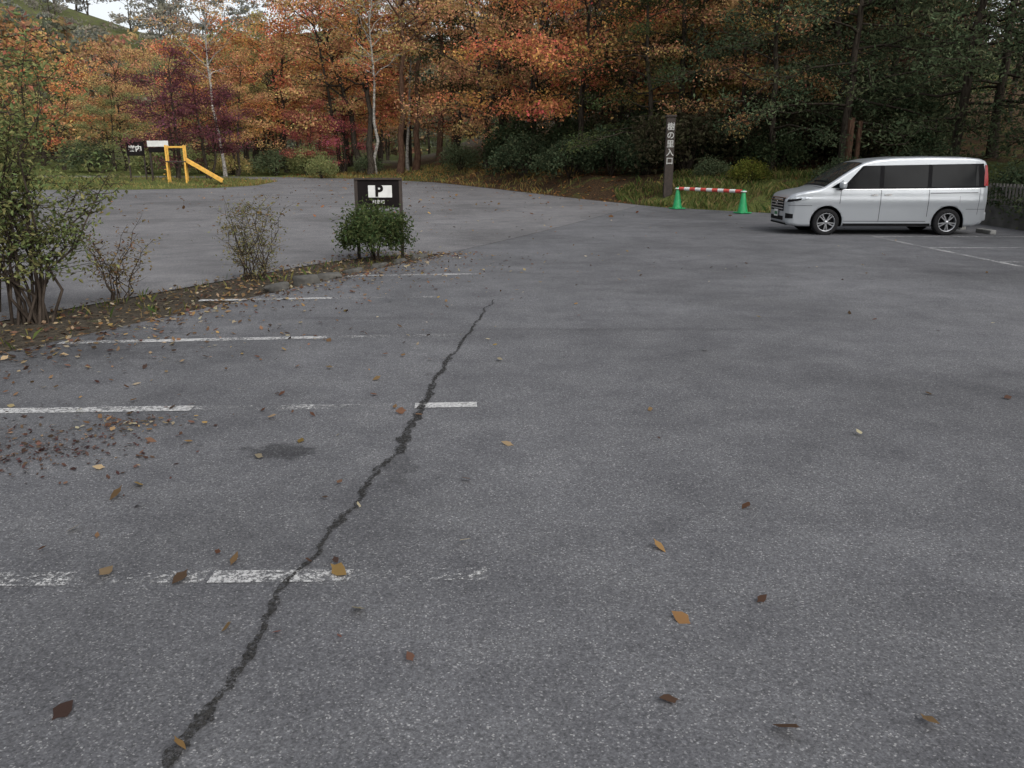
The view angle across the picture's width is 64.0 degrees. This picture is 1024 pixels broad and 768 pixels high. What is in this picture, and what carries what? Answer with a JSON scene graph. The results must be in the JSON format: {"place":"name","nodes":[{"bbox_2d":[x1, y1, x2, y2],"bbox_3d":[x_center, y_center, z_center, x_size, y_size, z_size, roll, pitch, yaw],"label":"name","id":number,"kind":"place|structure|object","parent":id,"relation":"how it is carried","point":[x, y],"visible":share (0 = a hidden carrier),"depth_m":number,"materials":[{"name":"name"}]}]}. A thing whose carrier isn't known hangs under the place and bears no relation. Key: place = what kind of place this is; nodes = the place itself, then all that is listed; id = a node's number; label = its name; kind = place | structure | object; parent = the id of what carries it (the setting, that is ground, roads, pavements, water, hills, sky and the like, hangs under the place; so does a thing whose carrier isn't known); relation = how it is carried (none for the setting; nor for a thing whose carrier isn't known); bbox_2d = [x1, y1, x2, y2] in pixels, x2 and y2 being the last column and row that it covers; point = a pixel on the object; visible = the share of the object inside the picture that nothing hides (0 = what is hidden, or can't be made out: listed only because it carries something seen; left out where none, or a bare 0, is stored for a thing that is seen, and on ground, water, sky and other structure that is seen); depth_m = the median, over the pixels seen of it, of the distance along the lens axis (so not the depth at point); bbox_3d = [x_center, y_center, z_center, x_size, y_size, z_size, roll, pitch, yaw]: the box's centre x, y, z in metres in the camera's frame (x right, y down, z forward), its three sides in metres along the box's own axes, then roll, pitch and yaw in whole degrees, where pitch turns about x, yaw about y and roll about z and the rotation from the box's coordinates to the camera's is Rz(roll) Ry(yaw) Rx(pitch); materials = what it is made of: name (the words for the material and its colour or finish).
{"place":"outdoors","nodes":[
{"label":"outdoors","id":0,"kind":"place"},
{"bbox_2d":[0,176,638,320],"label":"road","id":1,"kind":"structure","parent":0,"point":[178,256],"depth_m":21.41,"materials":[{"name":"asphalt"}]},
{"bbox_2d":[0,0,1023,353],"bbox_3d":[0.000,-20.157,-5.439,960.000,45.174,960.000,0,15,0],"label":"ground","id":2,"kind":"structure","parent":0,"point":[594,184],"depth_m":34.72,"materials":[{"name":"soil"}]},
{"bbox_2d":[0,11,100,148],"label":"maple tree","id":3,"kind":"object","parent":2,"relation":"on","point":[16,37],"visible":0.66,"depth_m":22.96,"materials":[{"name":"orange plant"}]},
{"bbox_2d":[0,28,116,165],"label":"maple tree","id":4,"kind":"object","parent":2,"relation":"on","point":[31,98],"visible":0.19,"depth_m":76.07,"materials":[{"name":"orange plant"}]},
{"bbox_2d":[0,39,125,169],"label":"maple tree","id":5,"kind":"object","parent":2,"relation":"on","point":[77,92],"visible":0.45,"depth_m":67.95,"materials":[{"name":"orange plant"}]},
{"bbox_2d":[0,12,140,324],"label":"azalea shrub","id":6,"kind":"object","parent":2,"relation":"on","point":[26,237],"visible":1,"depth_m":8.21,"materials":[{"name":"green plant"}]},
{"bbox_2d":[51,135,124,172],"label":"bush","id":7,"kind":"object","parent":2,"relation":"on","point":[87,154],"visible":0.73,"depth_m":62.96,"materials":[{"name":"green plant"}]},
{"bbox_2d":[56,82,142,171],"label":"maple tree","id":8,"kind":"object","parent":2,"relation":"on","point":[102,112],"visible":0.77,"depth_m":62.21,"materials":[{"name":"orange plant"}]},
{"bbox_2d":[40,36,171,170],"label":"maple tree","id":9,"kind":"object","parent":2,"relation":"on","point":[116,89],"visible":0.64,"depth_m":63.58,"materials":[{"name":"orange plant"}]},
{"bbox_2d":[72,210,162,302],"bbox_3d":[-4.684,-1.471,9.687,0.991,1.108,0.873,-13,20,-41],"label":"azalea shrub","id":10,"kind":"object","parent":2,"relation":"on","point":[114,272],"visible":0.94,"depth_m":9.75,"materials":[{"name":"green plant"}]},
{"bbox_2d":[85,33,201,144],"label":"maple tree","id":11,"kind":"object","parent":2,"relation":"on","point":[129,50],"visible":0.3,"depth_m":81.70,"materials":[{"name":"orange plant"}]},
{"bbox_2d":[121,137,177,173],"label":"bush","id":12,"kind":"object","parent":2,"relation":"on","point":[136,160],"visible":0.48,"depth_m":60.25,"materials":[{"name":"green plant"}]},
{"bbox_2d":[104,39,245,179],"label":"maple tree","id":13,"kind":"object","parent":2,"relation":"on","point":[171,87],"visible":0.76,"depth_m":47.72,"materials":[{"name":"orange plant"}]},
{"bbox_2d":[1,172,364,189],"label":"grass","id":14,"kind":"structure","parent":2,"relation":"on","point":[174,178],"depth_m":45.03,"materials":[{"name":"green plant"}]},
{"bbox_2d":[163,145,222,182],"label":"playground slide","id":15,"kind":"object","parent":2,"relation":"on","point":[186,161],"visible":0.94,"depth_m":44.06,"materials":[{"name":"yellow paint"}]},
{"bbox_2d":[121,0,275,176],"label":"birch tree","id":16,"kind":"object","parent":2,"relation":"on","point":[208,69],"visible":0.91,"depth_m":54.15,"materials":[{"name":"orange plant"}]},
{"bbox_2d":[119,17,279,153],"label":"maple tree","id":17,"kind":"object","parent":2,"relation":"on","point":[224,28],"visible":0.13,"depth_m":66.95,"materials":[{"name":"orange plant"}]},
{"bbox_2d":[144,57,262,179],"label":"maple tree","id":18,"kind":"object","parent":2,"relation":"on","point":[221,92],"visible":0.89,"depth_m":48.45,"materials":[{"name":"red plant"}]},
{"bbox_2d":[143,35,268,168],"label":"maple tree","id":19,"kind":"object","parent":2,"relation":"on","point":[160,60],"visible":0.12,"depth_m":66.39,"materials":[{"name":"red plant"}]},
{"bbox_2d":[124,8,289,174],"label":"maple tree","id":20,"kind":"object","parent":2,"relation":"on","point":[199,48],"visible":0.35,"depth_m":58.51,"materials":[{"name":"orange plant"}]},
{"bbox_2d":[0,250,432,349],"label":"grass","id":21,"kind":"structure","parent":2,"relation":"on","point":[87,310],"depth_m":9.77,"materials":[{"name":"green plant"}]},
{"bbox_2d":[166,45,293,175],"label":"maple tree","id":22,"kind":"object","parent":2,"relation":"on","point":[224,80],"visible":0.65,"depth_m":56.22,"materials":[{"name":"red plant"}]},
{"bbox_2d":[208,151,257,174],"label":"bush","id":23,"kind":"object","parent":2,"relation":"on","point":[229,160],"visible":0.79,"depth_m":58.26,"materials":[{"name":"green plant"}]},
{"bbox_2d":[208,192,298,280],"bbox_3d":[-3.678,-2.059,11.454,0.989,1.319,1.184,13,20,40],"label":"azalea shrub","id":24,"kind":"object","parent":2,"relation":"on","point":[243,253],"visible":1,"depth_m":11.46,"materials":[{"name":"green plant"}]},
{"bbox_2d":[202,6,327,168],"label":"maple tree","id":25,"kind":"object","parent":2,"relation":"on","point":[259,88],"visible":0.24,"depth_m":66.64,"materials":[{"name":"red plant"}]},
{"bbox_2d":[246,144,295,175],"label":"bush","id":26,"kind":"object","parent":2,"relation":"on","point":[268,157],"visible":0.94,"depth_m":58.20,"materials":[{"name":"green plant"}]},
{"bbox_2d":[196,11,348,165],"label":"maple tree","id":27,"kind":"object","parent":2,"relation":"on","point":[256,117],"visible":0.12,"depth_m":72.97,"materials":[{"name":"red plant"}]},
{"bbox_2d":[188,0,358,172],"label":"maple tree","id":28,"kind":"object","parent":2,"relation":"on","point":[275,114],"visible":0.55,"depth_m":61.16,"materials":[{"name":"orange plant"}]},
{"bbox_2d":[264,96,347,169],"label":"maple tree","id":29,"kind":"object","parent":2,"relation":"on","point":[295,136],"visible":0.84,"depth_m":57.37,"materials":[{"name":"red plant"}]},
{"bbox_2d":[285,143,332,174],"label":"bush","id":30,"kind":"object","parent":2,"relation":"on","point":[303,160],"visible":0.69,"depth_m":57.39,"materials":[{"name":"green plant"}]},
{"bbox_2d":[305,156,339,178],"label":"bush","id":31,"kind":"object","parent":2,"relation":"on","point":[322,165],"visible":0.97,"depth_m":53.45,"materials":[{"name":"green plant"}]},
{"bbox_2d":[267,0,396,172],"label":"leaning tree","id":32,"kind":"object","parent":2,"relation":"on","point":[356,152],"visible":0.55,"depth_m":58.25,"materials":[{"name":"orange plant"}]},
{"bbox_2d":[246,0,427,172],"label":"maple tree","id":33,"kind":"object","parent":2,"relation":"on","point":[298,93],"visible":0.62,"depth_m":57.86,"materials":[{"name":"orange plant"}]},
{"bbox_2d":[263,0,413,166],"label":"maple tree","id":34,"kind":"object","parent":2,"relation":"on","point":[350,157],"visible":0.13,"depth_m":68.30,"materials":[{"name":"orange plant"}]},
{"bbox_2d":[314,98,379,172],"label":"maple tree","id":35,"kind":"object","parent":2,"relation":"on","point":[335,138],"visible":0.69,"depth_m":59.11,"materials":[{"name":"red plant"}]},
{"bbox_2d":[287,0,425,174],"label":"maple tree","id":36,"kind":"object","parent":2,"relation":"on","point":[369,140],"visible":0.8,"depth_m":55.65,"materials":[{"name":"orange plant"}]},
{"bbox_2d":[312,0,424,173],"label":"birch tree","id":37,"kind":"object","parent":2,"relation":"on","point":[353,60],"visible":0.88,"depth_m":53.83,"materials":[{"name":"orange plant"}]},
{"bbox_2d":[330,194,419,260],"bbox_3d":[-2.253,-2.547,13.687,1.492,1.197,1.351,-13,20,-40],"label":"boxwood bush","id":38,"kind":"object","parent":2,"relation":"on","point":[374,226],"visible":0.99,"depth_m":13.46,"materials":[{"name":"green plant"}]},
{"bbox_2d":[354,178,404,258],"bbox_3d":[-2.270,-2.827,14.041,0.805,1.362,0.075,-1,15,-3],"label":"parking sign","id":39,"kind":"object","parent":2,"relation":"on","point":[386,189],"visible":0.64,"depth_m":13.91,"materials":[{"name":"brown wood"}]},
{"bbox_2d":[321,38,445,163],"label":"maple tree","id":40,"kind":"object","parent":2,"relation":"on","point":[380,148],"visible":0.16,"depth_m":76.57,"materials":[{"name":"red plant"}]},
{"bbox_2d":[301,1,492,165],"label":"maple tree","id":41,"kind":"object","parent":2,"relation":"on","point":[386,107],"visible":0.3,"depth_m":61.27,"materials":[{"name":"orange plant"}]},
{"bbox_2d":[340,0,467,170],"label":"birch tree","id":42,"kind":"object","parent":2,"relation":"on","point":[407,137],"visible":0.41,"depth_m":57.39,"materials":[{"name":"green plant"}]},
{"bbox_2d":[370,0,441,173],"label":"red pine tree","id":43,"kind":"object","parent":2,"relation":"on","point":[401,162],"visible":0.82,"depth_m":53.81,"materials":[{"name":"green plant"}]},
{"bbox_2d":[250,161,580,194],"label":"grass","id":44,"kind":"structure","parent":2,"relation":"on","point":[390,171],"depth_m":48.02,"materials":[{"name":"green plant"}]},
{"bbox_2d":[386,0,457,170],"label":"red pine tree","id":45,"kind":"object","parent":2,"relation":"on","point":[416,162],"visible":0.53,"depth_m":55.33,"materials":[{"name":"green plant"}]},
{"bbox_2d":[21,151,826,216],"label":"leaf litter","id":46,"kind":"object","parent":2,"relation":"on","point":[183,207],"visible":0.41,"depth_m":38.13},
{"bbox_2d":[392,0,481,165],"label":"red pine tree","id":47,"kind":"object","parent":2,"relation":"on","point":[439,136],"visible":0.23,"depth_m":57.17,"materials":[{"name":"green plant"}]},
{"bbox_2d":[356,0,548,158],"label":"maple tree","id":48,"kind":"object","parent":2,"relation":"on","point":[426,88],"visible":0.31,"depth_m":57.22,"materials":[{"name":"orange plant"}]},
{"bbox_2d":[432,140,481,171],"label":"bush","id":49,"kind":"object","parent":2,"relation":"on","point":[455,152],"visible":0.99,"depth_m":49.66,"materials":[{"name":"green plant"}]},
{"bbox_2d":[369,0,582,169],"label":"maple tree","id":50,"kind":"object","parent":2,"relation":"on","point":[481,79],"visible":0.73,"depth_m":48.52,"materials":[{"name":"orange plant"}]},
{"bbox_2d":[414,0,561,144],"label":"evergreen tree","id":51,"kind":"object","parent":2,"relation":"on","point":[449,76],"visible":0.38,"depth_m":51.55,"materials":[{"name":"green plant"}]},
{"bbox_2d":[393,2,614,129],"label":"maple tree","id":52,"kind":"object","parent":2,"relation":"on","point":[427,57],"visible":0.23,"depth_m":54.31,"materials":[{"name":"orange plant"}]},
{"bbox_2d":[0,205,1023,767],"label":"parking lot","id":53,"kind":"structure","parent":2,"relation":"on","point":[878,561],"depth_m":3.85,"materials":[{"name":"asphalt"}]},
{"bbox_2d":[0,403,216,495],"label":"fallen leaves","id":54,"kind":"object","parent":53,"relation":"on","point":[38,445],"visible":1,"depth_m":4.74,"materials":[{"name":"brown plant"}]},
{"bbox_2d":[162,300,492,767],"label":"asphalt crack","id":55,"kind":"object","parent":53,"relation":"on","point":[211,703],"visible":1,"depth_m":3.05,"materials":[{"name":"asphalt"}]},
{"bbox_2d":[0,216,1011,748],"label":"fallen leaves","id":56,"kind":"object","parent":53,"relation":"on","point":[62,710],"visible":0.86,"depth_m":7.68,"materials":[{"name":"brown plant"}]},
{"bbox_2d":[0,236,1023,585],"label":"parking bay markings","id":57,"kind":"object","parent":53,"relation":"on","point":[246,572],"visible":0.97,"depth_m":5.48,"materials":[{"name":"paint"}]},
{"bbox_2d":[771,156,988,234],"bbox_3d":[8.467,-4.410,19.133,4.532,1.748,2.071,0,15,1],"label":"parked minivan","id":58,"kind":"object","parent":53,"relation":"on","point":[943,195],"visible":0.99,"depth_m":18.39,"materials":[{"name":"silver metal"}]},
{"bbox_2d":[0,0,1023,160],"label":"distant trees","id":59,"kind":"object","parent":2,"relation":"on","point":[110,42],"visible":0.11,"depth_m":120.39,"materials":[{"name":"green plant"}]},
{"bbox_2d":[477,112,556,172],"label":"bush","id":60,"kind":"object","parent":2,"relation":"on","point":[501,134],"visible":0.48,"depth_m":43.66,"materials":[{"name":"green plant"}]},
{"bbox_2d":[418,0,625,163],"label":"maple tree","id":61,"kind":"object","parent":2,"relation":"on","point":[534,87],"visible":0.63,"depth_m":43.49,"materials":[{"name":"orange plant"}]},
{"bbox_2d":[479,124,570,178],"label":"bush","id":62,"kind":"object","parent":2,"relation":"on","point":[514,156],"visible":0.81,"depth_m":40.40,"materials":[{"name":"green plant"}]},
{"bbox_2d":[464,0,654,127],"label":"maple tree","id":63,"kind":"object","parent":2,"relation":"on","point":[503,9],"visible":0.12,"depth_m":49.48,"materials":[{"name":"orange plant"}]},
{"bbox_2d":[525,129,608,178],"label":"bush","id":64,"kind":"object","parent":2,"relation":"on","point":[555,157],"visible":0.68,"depth_m":36.42,"materials":[{"name":"green plant"}]},
{"bbox_2d":[562,121,640,176],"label":"bush","id":65,"kind":"object","parent":2,"relation":"on","point":[601,150],"visible":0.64,"depth_m":35.04,"materials":[{"name":"green plant"}]},
{"bbox_2d":[510,0,712,127],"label":"evergreen tree","id":66,"kind":"object","parent":2,"relation":"on","point":[592,90],"visible":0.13,"depth_m":43.40,"materials":[{"name":"green plant"}]},
{"bbox_2d":[488,0,738,171],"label":"maple tree","id":67,"kind":"object","parent":2,"relation":"on","point":[558,107],"visible":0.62,"depth_m":37.08,"materials":[{"name":"orange plant"}]},
{"bbox_2d":[502,0,752,121],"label":"maple tree","id":68,"kind":"object","parent":2,"relation":"on","point":[573,27],"visible":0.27,"depth_m":41.25,"materials":[{"name":"orange plant"}]},
{"bbox_2d":[550,0,736,174],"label":"evergreen tree","id":69,"kind":"object","parent":2,"relation":"on","point":[650,82],"visible":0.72,"depth_m":33.54,"materials":[{"name":"green plant"}]},
{"bbox_2d":[610,131,684,176],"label":"bush","id":70,"kind":"object","parent":2,"relation":"on","point":[630,159],"visible":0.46,"depth_m":33.18,"materials":[{"name":"green plant"}]},
{"bbox_2d":[663,115,676,197],"bbox_3d":[5.580,-8.035,29.112,0.370,2.875,0.370,1,15,4],"label":"wooden post sign","id":71,"kind":"object","parent":2,"relation":"on","point":[669,154],"visible":1,"depth_m":28.96,"materials":[{"name":"brown wood"}]},
{"bbox_2d":[541,0,820,163],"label":"maple tree","id":72,"kind":"object","parent":2,"relation":"on","point":[644,96],"visible":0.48,"depth_m":34.89,"materials":[{"name":"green plant"}]},
{"bbox_2d":[567,0,795,111],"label":"maple tree","id":73,"kind":"object","parent":2,"relation":"on","point":[670,59],"visible":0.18,"depth_m":37.13,"materials":[{"name":"orange plant"}]},
{"bbox_2d":[621,93,744,174],"bbox_3d":[6.803,-9.753,32.400,4.812,3.173,5.098,13,20,41],"label":"bush","id":74,"kind":"object","parent":2,"relation":"on","point":[694,123],"visible":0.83,"depth_m":31.69,"materials":[{"name":"green plant"}]},
{"bbox_2d":[692,152,733,177],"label":"bush","id":75,"kind":"object","parent":2,"relation":"on","point":[711,166],"visible":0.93,"depth_m":29.71,"materials":[{"name":"green plant"}]},
{"bbox_2d":[613,162,826,212],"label":"grass","id":76,"kind":"structure","parent":2,"relation":"on","point":[700,180],"depth_m":28.37,"materials":[{"name":"green plant"}]},
{"bbox_2d":[725,157,773,183],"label":"bush","id":77,"kind":"object","parent":2,"relation":"on","point":[746,169],"visible":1,"depth_m":28.23,"materials":[{"name":"green plant"}]},
{"bbox_2d":[638,0,864,164],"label":"evergreen tree","id":78,"kind":"object","parent":2,"relation":"on","point":[744,80],"visible":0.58,"depth_m":31.24,"materials":[{"name":"green plant"}]},
{"bbox_2d":[636,0,906,171],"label":"evergreen tree","id":79,"kind":"object","parent":2,"relation":"on","point":[772,127],"visible":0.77,"depth_m":28.67,"materials":[{"name":"green plant"}]},
{"bbox_2d":[730,121,817,171],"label":"bush","id":80,"kind":"object","parent":2,"relation":"on","point":[793,151],"visible":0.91,"depth_m":29.73,"materials":[{"name":"green plant"}]},
{"bbox_2d":[715,81,840,164],"bbox_3d":[10.508,-10.161,32.288,5.196,3.220,5.558,-4,16,-16],"label":"bush","id":81,"kind":"object","parent":2,"relation":"on","point":[794,119],"visible":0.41,"depth_m":31.16,"materials":[{"name":"green plant"}]},
{"bbox_2d":[651,0,920,116],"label":"maple tree","id":82,"kind":"object","parent":2,"relation":"on","point":[697,28],"visible":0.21,"depth_m":35.74,"materials":[{"name":"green plant"}]},
{"bbox_2d":[669,0,939,93],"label":"maple tree","id":83,"kind":"object","parent":2,"relation":"on","point":[884,8],"visible":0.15,"depth_m":36.06,"materials":[{"name":"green plant"}]},
{"bbox_2d":[683,0,1015,157],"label":"evergreen tree","id":84,"kind":"object","parent":2,"relation":"on","point":[837,34],"visible":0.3,"depth_m":30.53,"materials":[{"name":"green plant"}]},
{"bbox_2d":[844,118,862,160],"bbox_3d":[11.051,-7.434,26.618,0.498,2.300,0.188,-4,15,-13],"label":"trunk","id":85,"kind":"object","parent":2,"relation":"on","point":[849,142],"visible":0.48,"depth_m":26.45,"materials":[{"name":"brown wood"}]},
{"bbox_2d":[693,0,1023,163],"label":"evergreen tree","id":86,"kind":"object","parent":2,"relation":"on","point":[852,71],"visible":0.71,"depth_m":27.51,"materials":[{"name":"green plant"}]},
{"bbox_2d":[814,103,910,161],"bbox_3d":[12.733,-8.975,29.761,3.426,2.259,3.629,3,15,12],"label":"bush","id":87,"kind":"object","parent":2,"relation":"on","point":[865,154],"visible":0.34,"depth_m":29.30,"materials":[{"name":"green plant"}]},
{"bbox_2d":[821,92,947,157],"bbox_3d":[13.773,-9.483,30.376,4.310,2.671,4.610,8,17,28],"label":"bush","id":88,"kind":"object","parent":2,"relation":"on","point":[894,111],"visible":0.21,"depth_m":29.63,"materials":[{"name":"green plant"}]},
{"bbox_2d":[761,0,1020,118],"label":"evergreen tree","id":89,"kind":"object","parent":2,"relation":"on","point":[894,59],"visible":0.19,"depth_m":33.42,"materials":[{"name":"green plant"}]},
{"bbox_2d":[834,65,949,132],"bbox_3d":[15.607,-11.463,34.207,4.939,3.256,5.232,13,20,40],"label":"bush","id":90,"kind":"object","parent":2,"relation":"on","point":[922,104],"visible":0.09,"depth_m":33.04,"materials":[{"name":"green plant"}]},
{"bbox_2d":[815,0,1023,156],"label":"evergreen tree","id":91,"kind":"object","parent":2,"relation":"on","point":[965,91],"visible":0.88,"depth_m":25.73,"materials":[{"name":"green plant"}]},
{"bbox_2d":[880,133,975,157],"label":"bush","id":92,"kind":"object","parent":2,"relation":"on","point":[930,150],"visible":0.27,"depth_m":24.70,"materials":[{"name":"green plant"}]},
{"bbox_2d":[839,0,1023,158],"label":"evergreen tree","id":93,"kind":"object","parent":2,"relation":"on","point":[1000,87],"visible":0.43,"depth_m":29.24,"materials":[{"name":"green plant"}]},
{"bbox_2d":[857,0,1023,88],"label":"evergreen tree","id":94,"kind":"object","parent":2,"relation":"on","point":[989,2],"visible":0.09,"depth_m":38.74,"materials":[{"name":"green plant"}]},
{"bbox_2d":[875,0,1023,164],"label":"evergreen tree","id":95,"kind":"object","parent":2,"relation":"on","point":[981,105],"visible":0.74,"depth_m":25.53,"materials":[{"name":"green plant"}]},
{"bbox_2d":[892,1,1023,162],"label":"evergreen tree","id":96,"kind":"object","parent":2,"relation":"on","point":[1002,147],"visible":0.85,"depth_m":23.55,"materials":[{"name":"green plant"}]},
{"bbox_2d":[916,0,1023,123],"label":"evergreen tree","id":97,"kind":"object","parent":2,"relation":"on","point":[1010,89],"visible":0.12,"depth_m":38.90,"materials":[{"name":"green plant"}]},
{"bbox_2d":[976,2,1023,146],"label":"evergreen tree","id":98,"kind":"object","parent":2,"relation":"on","point":[1018,50],"visible":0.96,"depth_m":22.59,"materials":[{"name":"green plant"}]},
{"bbox_2d":[980,204,1023,230],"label":"retaining wall","id":99,"kind":"structure","parent":2,"relation":"on","point":[996,221],"depth_m":20.56,"materials":[{"name":"stone"}]},
{"bbox_2d":[986,150,1023,206],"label":"bush","id":100,"kind":"object","parent":2,"relation":"on","point":[1016,178],"visible":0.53,"depth_m":21.15,"materials":[{"name":"green plant"}]},
{"bbox_2d":[49,0,1023,41],"label":"sky","id":101,"kind":"structure","parent":0,"point":[100,10],"materials":[{"name":"white"}]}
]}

